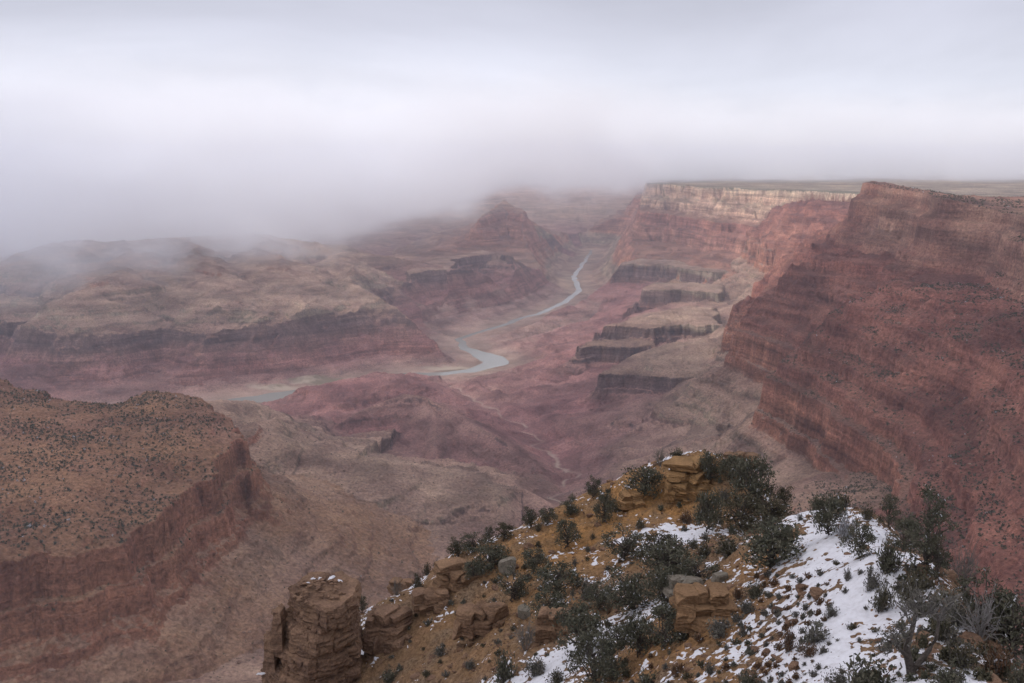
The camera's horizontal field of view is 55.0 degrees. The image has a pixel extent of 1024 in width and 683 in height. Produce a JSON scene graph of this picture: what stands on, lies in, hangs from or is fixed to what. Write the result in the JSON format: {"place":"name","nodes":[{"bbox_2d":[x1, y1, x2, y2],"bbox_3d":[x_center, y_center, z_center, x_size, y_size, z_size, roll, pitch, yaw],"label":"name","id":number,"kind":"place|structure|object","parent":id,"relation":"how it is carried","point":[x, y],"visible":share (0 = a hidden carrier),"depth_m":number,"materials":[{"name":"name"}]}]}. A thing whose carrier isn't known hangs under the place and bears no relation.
{"place":"outdoors","nodes":[
{"label":"outdoors","id":0,"kind":"place"},
{"bbox_2d":[227,250,592,402],"bbox_3d":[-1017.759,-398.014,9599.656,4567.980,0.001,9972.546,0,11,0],"label":"river","id":1,"kind":"structure","parent":0,"point":[489,360],"depth_m":6935.06,"materials":[{"name":"grey liquid"}]},
{"bbox_2d":[0,157,1023,682],"bbox_3d":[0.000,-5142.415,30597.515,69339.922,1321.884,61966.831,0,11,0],"label":"canyon ground","id":2,"kind":"structure","parent":0,"point":[336,297],"depth_m":4540.52,"materials":[{"name":"brown stone"}]},
{"bbox_2d":[1,285,1020,681],"bbox_3d":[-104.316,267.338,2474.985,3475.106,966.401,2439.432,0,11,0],"label":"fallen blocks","id":3,"kind":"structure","parent":2,"relation":"on","point":[335,499],"depth_m":2568.39,"materials":[{"name":"brown stone"}]},
{"bbox_2d":[0,183,1023,677],"bbox_3d":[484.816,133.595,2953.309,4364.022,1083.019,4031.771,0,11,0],"label":"scrub","id":4,"kind":"object","parent":2,"relation":"on","point":[208,419],"visible":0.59,"depth_m":2399.96,"materials":[{"name":"green plant"}]},
{"bbox_2d":[0,0,1023,161],"label":"sky","id":5,"kind":"structure","parent":0,"point":[81,80],"materials":[{"name":"white"}]},
{"bbox_2d":[355,450,1013,682],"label":"ridge ground","id":6,"kind":"structure","parent":0,"point":[433,638],"depth_m":116.54,"materials":[{"name":"soil"}]},
{"bbox_2d":[256,571,364,682],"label":"rock pillar","id":7,"kind":"object","parent":6,"relation":"on","point":[314,634],"visible":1,"depth_m":120.37,"materials":[{"name":"stone"}]},
{"bbox_2d":[361,604,412,662],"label":"rock outcrop","id":8,"kind":"object","parent":6,"relation":"on","point":[385,628],"visible":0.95,"depth_m":125.89,"materials":[{"name":"stone"}]},
{"bbox_2d":[378,665,399,682],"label":"shrub","id":9,"kind":"object","parent":6,"relation":"on","point":[389,677],"visible":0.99,"depth_m":118.98,"materials":[{"name":"green plant"}]},
{"bbox_2d":[387,577,414,594],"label":"rock outcrop","id":10,"kind":"object","parent":6,"relation":"on","point":[406,583],"visible":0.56,"depth_m":141.24,"materials":[{"name":"stone"}]},
{"bbox_2d":[411,587,449,616],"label":"rock outcrop","id":11,"kind":"object","parent":6,"relation":"on","point":[426,600],"visible":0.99,"depth_m":127.78,"materials":[{"name":"stone"}]},
{"bbox_2d":[446,537,464,556],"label":"juniper tree","id":12,"kind":"object","parent":6,"relation":"on","point":[455,547],"visible":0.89,"depth_m":138.31,"materials":[{"name":"green plant"}]},
{"bbox_2d":[432,557,482,593],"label":"rock outcrop","id":13,"kind":"object","parent":6,"relation":"on","point":[449,573],"visible":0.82,"depth_m":129.33,"materials":[{"name":"stone"}]},
{"bbox_2d":[461,560,484,578],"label":"juniper tree","id":14,"kind":"object","parent":6,"relation":"on","point":[471,571],"visible":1,"depth_m":128.61,"materials":[{"name":"green plant"}]},
{"bbox_2d":[458,531,488,554],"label":"juniper tree","id":15,"kind":"object","parent":6,"relation":"on","point":[467,544],"visible":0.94,"depth_m":136.84,"materials":[{"name":"green plant"}]},
{"bbox_2d":[452,600,508,651],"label":"rock outcrop","id":16,"kind":"object","parent":6,"relation":"on","point":[482,618],"visible":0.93,"depth_m":114.39,"materials":[{"name":"stone"}]},
{"bbox_2d":[471,538,511,575],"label":"juniper tree","id":17,"kind":"object","parent":6,"relation":"on","point":[485,549],"visible":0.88,"depth_m":130.39,"materials":[{"name":"green plant"}]},
{"bbox_2d":[493,522,516,540],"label":"juniper tree","id":18,"kind":"object","parent":6,"relation":"on","point":[504,526],"visible":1,"depth_m":137.90,"materials":[{"name":"green plant"}]},
{"bbox_2d":[498,556,515,574],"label":"rock outcrop","id":19,"kind":"object","parent":6,"relation":"on","point":[503,563],"visible":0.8,"depth_m":127.25,"materials":[{"name":"grey stone"}]},
{"bbox_2d":[491,563,531,601],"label":"juniper tree","id":20,"kind":"object","parent":6,"relation":"on","point":[520,584],"visible":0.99,"depth_m":119.91,"materials":[{"name":"green plant"}]},
{"bbox_2d":[511,614,534,653],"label":"bare shrub","id":21,"kind":"object","parent":6,"relation":"on","point":[526,638],"visible":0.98,"depth_m":100.43,"materials":[{"name":"grey plant"}]},
{"bbox_2d":[517,604,530,619],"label":"rock outcrop","id":22,"kind":"object","parent":6,"relation":"on","point":[521,613],"visible":0.9,"depth_m":112.26,"materials":[{"name":"grey stone"}]},
{"bbox_2d":[518,506,538,528],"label":"juniper tree","id":23,"kind":"object","parent":6,"relation":"on","point":[529,513],"visible":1,"depth_m":139.20,"materials":[{"name":"green plant"}]},
{"bbox_2d":[516,546,549,573],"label":"juniper tree","id":24,"kind":"object","parent":6,"relation":"on","point":[532,562],"visible":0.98,"depth_m":124.24,"materials":[{"name":"green plant"}]},
{"bbox_2d":[522,584,569,622],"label":"juniper tree","id":25,"kind":"object","parent":6,"relation":"on","point":[557,596],"visible":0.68,"depth_m":106.83,"materials":[{"name":"green plant"}]},
{"bbox_2d":[536,507,558,524],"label":"juniper tree","id":26,"kind":"object","parent":6,"relation":"on","point":[546,516],"visible":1,"depth_m":136.79,"materials":[{"name":"green plant"}]},
{"bbox_2d":[532,606,572,646],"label":"rock outcrop","id":27,"kind":"object","parent":6,"relation":"on","point":[546,632],"visible":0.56,"depth_m":100.50,"materials":[{"name":"stone"}]},
{"bbox_2d":[526,558,584,602],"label":"juniper tree","id":28,"kind":"object","parent":6,"relation":"on","point":[558,579],"visible":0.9,"depth_m":113.39,"materials":[{"name":"green plant"}]},
{"bbox_2d":[549,517,582,548],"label":"juniper tree","id":29,"kind":"object","parent":6,"relation":"on","point":[573,530],"visible":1,"depth_m":128.44,"materials":[{"name":"green plant"}]},
{"bbox_2d":[559,493,582,517],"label":"juniper tree","id":30,"kind":"object","parent":6,"relation":"on","point":[570,508],"visible":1,"depth_m":138.85,"materials":[{"name":"green plant"}]},
{"bbox_2d":[544,595,609,650],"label":"juniper tree","id":31,"kind":"object","parent":6,"relation":"on","point":[583,624],"visible":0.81,"depth_m":91.56,"materials":[{"name":"green plant"}]},
{"bbox_2d":[560,626,622,682],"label":"juniper tree","id":32,"kind":"object","parent":6,"relation":"on","point":[580,658],"visible":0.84,"depth_m":77.80,"materials":[{"name":"green plant"}]},
{"bbox_2d":[584,475,602,498],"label":"pinyon pine","id":33,"kind":"object","parent":6,"relation":"on","point":[593,489],"visible":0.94,"depth_m":141.95,"materials":[{"name":"green plant"}]},
{"bbox_2d":[579,578,612,611],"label":"juniper tree","id":34,"kind":"object","parent":6,"relation":"on","point":[598,600],"visible":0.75,"depth_m":103.40,"materials":[{"name":"green plant"}]},
{"bbox_2d":[591,489,618,523],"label":"juniper tree","id":35,"kind":"object","parent":6,"relation":"on","point":[603,499],"visible":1,"depth_m":132.85,"materials":[{"name":"green plant"}]},
{"bbox_2d":[593,647,634,682],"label":"juniper tree","id":36,"kind":"object","parent":6,"relation":"on","point":[611,668],"visible":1,"depth_m":75.71,"materials":[{"name":"green plant"}]},
{"bbox_2d":[596,519,646,562],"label":"juniper tree","id":37,"kind":"object","parent":6,"relation":"on","point":[626,546],"visible":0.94,"depth_m":115.18,"materials":[{"name":"green plant"}]},
{"bbox_2d":[591,561,657,618],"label":"juniper tree","id":38,"kind":"object","parent":6,"relation":"on","point":[629,589],"visible":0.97,"depth_m":96.66,"materials":[{"name":"green plant"}]},
{"bbox_2d":[617,490,645,514],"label":"rock outcrop","id":39,"kind":"object","parent":6,"relation":"on","point":[629,500],"visible":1,"depth_m":134.99,"materials":[{"name":"stone"}]},
{"bbox_2d":[617,609,656,657],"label":"juniper tree","id":40,"kind":"object","parent":6,"relation":"on","point":[630,627],"visible":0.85,"depth_m":77.85,"materials":[{"name":"green plant"}]},
{"bbox_2d":[618,465,665,498],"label":"juniper tree","id":41,"kind":"object","parent":6,"relation":"on","point":[646,478],"visible":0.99,"depth_m":136.84,"materials":[{"name":"green plant"}]},
{"bbox_2d":[637,665,659,682],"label":"shrub","id":42,"kind":"object","parent":6,"relation":"on","point":[645,678],"visible":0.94,"depth_m":71.11,"materials":[{"name":"green plant"}]},
{"bbox_2d":[639,561,675,605],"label":"juniper tree","id":43,"kind":"object","parent":6,"relation":"on","point":[660,580],"visible":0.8,"depth_m":91.32,"materials":[{"name":"green plant"}]},
{"bbox_2d":[633,528,682,565],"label":"juniper tree","id":44,"kind":"object","parent":6,"relation":"on","point":[648,537],"visible":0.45,"depth_m":107.09,"materials":[{"name":"green plant"}]},
{"bbox_2d":[638,601,685,654],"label":"juniper tree","id":45,"kind":"object","parent":6,"relation":"on","point":[666,613],"visible":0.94,"depth_m":75.63,"materials":[{"name":"green plant"}]},
{"bbox_2d":[629,534,703,580],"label":"juniper tree","id":46,"kind":"object","parent":6,"relation":"on","point":[671,555],"visible":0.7,"depth_m":100.60,"materials":[{"name":"green plant"}]},
{"bbox_2d":[361,450,986,682],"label":"snow","id":47,"kind":"structure","parent":6,"relation":"on","point":[851,602],"depth_m":67.75,"materials":[{"name":"white snow"}]},
{"bbox_2d":[493,642,521,682],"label":"shrub","id":48,"kind":"object","parent":47,"relation":"on","point":[504,672],"visible":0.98,"depth_m":93.90,"materials":[{"name":"green plant"}]},
{"bbox_2d":[523,655,546,677],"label":"shrub","id":49,"kind":"object","parent":47,"relation":"on","point":[535,668],"visible":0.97,"depth_m":92.03,"materials":[{"name":"grey plant"}]},
{"bbox_2d":[544,666,566,682],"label":"shrub","id":50,"kind":"object","parent":47,"relation":"on","point":[557,678],"visible":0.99,"depth_m":86.31,"materials":[{"name":"green plant"}]},
{"bbox_2d":[578,576,601,601],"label":"shrub","id":51,"kind":"object","parent":47,"relation":"on","point":[584,589],"visible":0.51,"depth_m":107.83,"materials":[{"name":"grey plant"}]},
{"bbox_2d":[604,624,631,649],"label":"juniper tree","id":52,"kind":"object","parent":47,"relation":"on","point":[620,639],"visible":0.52,"depth_m":85.61,"materials":[{"name":"green plant"}]},
{"bbox_2d":[662,574,703,597],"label":"rock outcrop","id":53,"kind":"object","parent":47,"relation":"on","point":[667,591],"visible":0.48,"depth_m":89.77,"materials":[{"name":"grey stone"}]},
{"bbox_2d":[690,537,717,559],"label":"shrub","id":54,"kind":"object","parent":47,"relation":"on","point":[704,551],"visible":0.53,"depth_m":104.31,"materials":[{"name":"green plant"}]},
{"bbox_2d":[696,448,725,481],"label":"juniper tree","id":55,"kind":"object","parent":47,"relation":"on","point":[707,456],"visible":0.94,"depth_m":134.04,"materials":[{"name":"green plant"}]},
{"bbox_2d":[711,571,728,582],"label":"rock outcrop","id":56,"kind":"object","parent":47,"relation":"on","point":[720,576],"visible":0.73,"depth_m":87.85,"materials":[{"name":"grey stone"}]},
{"bbox_2d":[706,616,734,640],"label":"shrub","id":57,"kind":"object","parent":47,"relation":"on","point":[719,629],"visible":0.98,"depth_m":71.93,"materials":[{"name":"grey plant"}]},
{"bbox_2d":[707,530,741,558],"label":"shrub","id":58,"kind":"object","parent":47,"relation":"on","point":[726,549],"visible":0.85,"depth_m":95.69,"materials":[{"name":"green plant"}]},
{"bbox_2d":[734,592,755,613],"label":"shrub","id":59,"kind":"object","parent":47,"relation":"on","point":[747,608],"visible":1,"depth_m":73.42,"materials":[{"name":"grey plant"}]},
{"bbox_2d":[736,662,759,682],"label":"shrub","id":60,"kind":"object","parent":47,"relation":"on","point":[745,677],"visible":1,"depth_m":57.85,"materials":[{"name":"green plant"}]},
{"bbox_2d":[742,579,765,598],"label":"shrub","id":61,"kind":"object","parent":47,"relation":"on","point":[754,591],"visible":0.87,"depth_m":76.94,"materials":[{"name":"green plant"}]},
{"bbox_2d":[777,626,798,653],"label":"shrub","id":62,"kind":"object","parent":47,"relation":"on","point":[789,638],"visible":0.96,"depth_m":59.44,"materials":[{"name":"brown plant"}]},
{"bbox_2d":[798,641,816,657],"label":"shrub","id":63,"kind":"object","parent":47,"relation":"on","point":[810,651],"visible":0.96,"depth_m":57.64,"materials":[{"name":"brown plant"}]},
{"bbox_2d":[794,619,839,647],"bbox_3d":[18.286,17.547,58.728,2.427,1.563,2.001,10,15,41],"label":"shrub","id":64,"kind":"object","parent":47,"relation":"on","point":[814,635],"visible":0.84,"depth_m":58.66,"materials":[{"name":"green plant"}]},
{"bbox_2d":[808,491,854,535],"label":"juniper tree","id":65,"kind":"object","parent":47,"relation":"on","point":[828,516],"visible":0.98,"depth_m":82.72,"materials":[{"name":"green plant"}]},
{"bbox_2d":[820,665,846,682],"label":"shrub","id":66,"kind":"object","parent":47,"relation":"on","point":[839,678],"visible":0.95,"depth_m":49.71,"materials":[{"name":"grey plant"}]},
{"bbox_2d":[829,489,854,507],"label":"shrub","id":67,"kind":"object","parent":47,"relation":"on","point":[844,499],"visible":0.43,"depth_m":94.21,"materials":[{"name":"green plant"}]},
{"bbox_2d":[833,508,858,540],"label":"shrub","id":68,"kind":"object","parent":47,"relation":"on","point":[842,528],"visible":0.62,"depth_m":80.17,"materials":[{"name":"grey plant"}]},
{"bbox_2d":[826,652,901,682],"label":"shrub","id":69,"kind":"object","parent":47,"relation":"on","point":[867,674],"visible":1,"depth_m":47.46,"materials":[{"name":"green plant"}]},
{"bbox_2d":[858,499,875,520],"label":"shrub","id":70,"kind":"object","parent":47,"relation":"on","point":[867,515],"visible":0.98,"depth_m":87.06,"materials":[{"name":"green plant"}]},
{"bbox_2d":[862,565,885,591],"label":"shrub","id":71,"kind":"object","parent":47,"relation":"on","point":[872,582],"visible":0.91,"depth_m":62.97,"materials":[{"name":"green plant"}]},
{"bbox_2d":[867,569,894,613],"bbox_3d":[22.485,15.299,59.615,1.415,3.245,1.687,-2,11,-11],"label":"shrub","id":72,"kind":"object","parent":47,"relation":"on","point":[881,602],"visible":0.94,"depth_m":59.73,"materials":[{"name":"green plant"}]},
{"bbox_2d":[874,536,916,575],"bbox_3d":[24.632,14.063,63.936,1.948,2.971,2.902,-2,11,-10],"label":"shrub","id":73,"kind":"object","parent":47,"relation":"on","point":[888,564],"visible":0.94,"depth_m":63.73,"materials":[{"name":"green plant"}]},
{"bbox_2d":[893,560,927,608],"bbox_3d":[23.849,14.716,59.197,2.067,3.421,1.734,0,11,-3],"label":"shrub","id":74,"kind":"object","parent":47,"relation":"on","point":[905,590],"visible":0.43,"depth_m":58.92,"materials":[{"name":"green plant"}]},
{"bbox_2d":[869,580,967,674],"bbox_3d":[19.344,14.229,47.491,5.768,4.984,2.103,-6,12,-27],"label":"old juniper","id":75,"kind":"object","parent":47,"relation":"on","point":[911,665],"visible":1,"depth_m":47.49,"materials":[{"name":"green plant"}]},
{"bbox_2d":[909,566,948,592],"bbox_3d":[25.797,14.955,61.436,2.726,1.806,2.248,6,12,28],"label":"shrub","id":76,"kind":"object","parent":47,"relation":"on","point":[928,583],"visible":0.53,"depth_m":61.29,"materials":[{"name":"green plant"}]},
{"bbox_2d":[929,614,957,643],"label":"shrub","id":77,"kind":"object","parent":47,"relation":"on","point":[942,629],"visible":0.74,"depth_m":53.85,"materials":[{"name":"green plant"}]},
{"bbox_2d":[925,656,966,682],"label":"shrub","id":78,"kind":"object","parent":47,"relation":"on","point":[945,677],"visible":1,"depth_m":44.05,"materials":[{"name":"green plant"}]},
{"bbox_2d":[944,594,979,628],"bbox_3d":[25.771,15.815,57.034,2.433,2.200,2.511,-6,13,-29],"label":"shrub","id":79,"kind":"object","parent":47,"relation":"on","point":[961,613],"visible":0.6,"depth_m":57.05,"materials":[{"name":"green plant"}]},
{"bbox_2d":[938,630,987,670],"bbox_3d":[22.610,15.485,48.990,2.204,2.025,2.275,-1,11,-7],"label":"shrub","id":80,"kind":"object","parent":47,"relation":"on","point":[962,660],"visible":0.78,"depth_m":48.67,"materials":[{"name":"green plant"}]},
{"bbox_2d":[978,640,1023,680],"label":"shrub","id":81,"kind":"object","parent":47,"relation":"on","point":[997,663],"visible":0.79,"depth_m":49.22,"materials":[{"name":"brown plant"}]},
{"bbox_2d":[1003,658,1023,682],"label":"shrub","id":82,"kind":"object","parent":47,"relation":"on","point":[1018,676],"visible":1,"depth_m":47.53,"materials":[{"name":"green plant"}]},
{"bbox_2d":[662,453,714,508],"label":"rock outcrop","id":83,"kind":"object","parent":6,"relation":"on","point":[685,480],"visible":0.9,"depth_m":133.84,"materials":[{"name":"stone"}]},
{"bbox_2d":[356,449,1022,682],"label":"loose rocks","id":84,"kind":"object","parent":6,"relation":"on","point":[815,592],"visible":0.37,"depth_m":75.94,"materials":[{"name":"stone"}]},
{"bbox_2d":[675,555,721,582],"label":"juniper tree","id":85,"kind":"object","parent":6,"relation":"on","point":[713,568],"visible":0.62,"depth_m":91.75,"materials":[{"name":"green plant"}]},
{"bbox_2d":[669,582,742,649],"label":"rock outcrop","id":86,"kind":"object","parent":6,"relation":"on","point":[696,605],"visible":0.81,"depth_m":74.88,"materials":[{"name":"stone"}]},
{"bbox_2d":[691,487,727,532],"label":"juniper tree","id":87,"kind":"object","parent":6,"relation":"on","point":[710,514],"visible":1,"depth_m":118.52,"materials":[{"name":"green plant"}]},
{"bbox_2d":[716,452,744,479],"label":"juniper tree","id":88,"kind":"object","parent":6,"relation":"on","point":[729,461],"visible":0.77,"depth_m":132.16,"materials":[{"name":"green plant"}]},
{"bbox_2d":[723,451,758,466],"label":"rock outcrop","id":89,"kind":"object","parent":6,"relation":"on","point":[744,454],"visible":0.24,"depth_m":137.91,"materials":[{"name":"stone"}]},
{"bbox_2d":[713,487,772,533],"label":"juniper tree","id":90,"kind":"object","parent":6,"relation":"on","point":[742,516],"visible":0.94,"depth_m":121.35,"materials":[{"name":"green plant"}]},
{"bbox_2d":[726,451,779,501],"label":"juniper tree","id":91,"kind":"object","parent":6,"relation":"on","point":[753,482],"visible":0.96,"depth_m":126.59,"materials":[{"name":"green plant"}]},
{"bbox_2d":[736,516,805,571],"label":"juniper tree","id":92,"kind":"object","parent":6,"relation":"on","point":[774,544],"visible":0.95,"depth_m":82.69,"materials":[{"name":"green plant"}]},
{"bbox_2d":[750,482,798,523],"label":"juniper tree","id":93,"kind":"object","parent":6,"relation":"on","point":[776,510],"visible":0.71,"depth_m":124.26,"materials":[{"name":"green plant"}]},
{"bbox_2d":[775,484,794,503],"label":"juniper tree","id":94,"kind":"object","parent":6,"relation":"on","point":[782,490],"visible":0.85,"depth_m":130.11,"materials":[{"name":"green plant"}]},
{"bbox_2d":[836,516,878,559],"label":"juniper tree","id":95,"kind":"object","parent":6,"relation":"on","point":[867,537],"visible":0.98,"depth_m":70.38,"materials":[{"name":"green plant"}]},
{"bbox_2d":[875,492,903,529],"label":"juniper tree","id":96,"kind":"object","parent":6,"relation":"on","point":[892,506],"visible":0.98,"depth_m":84.50,"materials":[{"name":"green plant"}]},
{"bbox_2d":[885,515,923,551],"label":"juniper tree","id":97,"kind":"object","parent":6,"relation":"on","point":[901,524],"visible":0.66,"depth_m":79.41,"materials":[{"name":"green plant"}]},
{"bbox_2d":[915,631,932,648],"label":"sagebrush","id":98,"kind":"object","parent":6,"relation":"on","point":[922,641],"visible":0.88,"depth_m":52.77,"materials":[{"name":"green plant"}]},
{"bbox_2d":[897,483,961,571],"bbox_3d":[26.671,12.310,62.798,3.732,6.557,3.491,11,15,43],"label":"juniper tree","id":99,"kind":"object","parent":6,"relation":"on","point":[930,520],"visible":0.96,"depth_m":62.49,"materials":[{"name":"green plant"}]},
{"bbox_2d":[919,530,955,581],"bbox_3d":[27.055,13.780,62.595,2.009,3.951,2.148,-7,13,-31],"label":"juniper tree","id":100,"kind":"object","parent":6,"relation":"on","point":[939,537],"visible":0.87,"depth_m":62.41,"materials":[{"name":"green plant"}]},
{"bbox_2d":[941,623,964,647],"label":"sagebrush","id":101,"kind":"object","parent":6,"relation":"on","point":[948,639],"visible":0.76,"depth_m":53.08,"materials":[{"name":"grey plant"}]},
{"bbox_2d":[946,534,979,594],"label":"bare shrub","id":102,"kind":"object","parent":6,"relation":"on","point":[965,570],"visible":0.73,"depth_m":66.17,"materials":[{"name":"grey plant"}]},
{"bbox_2d":[949,578,1010,641],"bbox_3d":[26.762,15.343,55.941,3.269,3.923,2.577,-1,11,-6],"label":"bare shrub","id":103,"kind":"object","parent":6,"relation":"on","point":[987,621],"visible":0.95,"depth_m":56.02,"materials":[{"name":"grey plant"}]},
{"bbox_2d":[967,666,992,681],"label":"sagebrush","id":104,"kind":"object","parent":6,"relation":"on","point":[979,674],"visible":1,"depth_m":46.10,"materials":[{"name":"green plant"}]},
{"bbox_2d":[945,563,1021,628],"bbox_3d":[28.377,15.441,58.647,3.777,3.971,3.382,-1,11,-3],"label":"juniper tree","id":105,"kind":"object","parent":6,"relation":"on","point":[961,580],"visible":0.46,"depth_m":58.67,"materials":[{"name":"green plant"}]},
{"bbox_2d":[976,587,1023,662],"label":"juniper tree","id":106,"kind":"object","parent":6,"relation":"on","point":[1014,641],"visible":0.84,"depth_m":56.59,"materials":[{"name":"green plant"}]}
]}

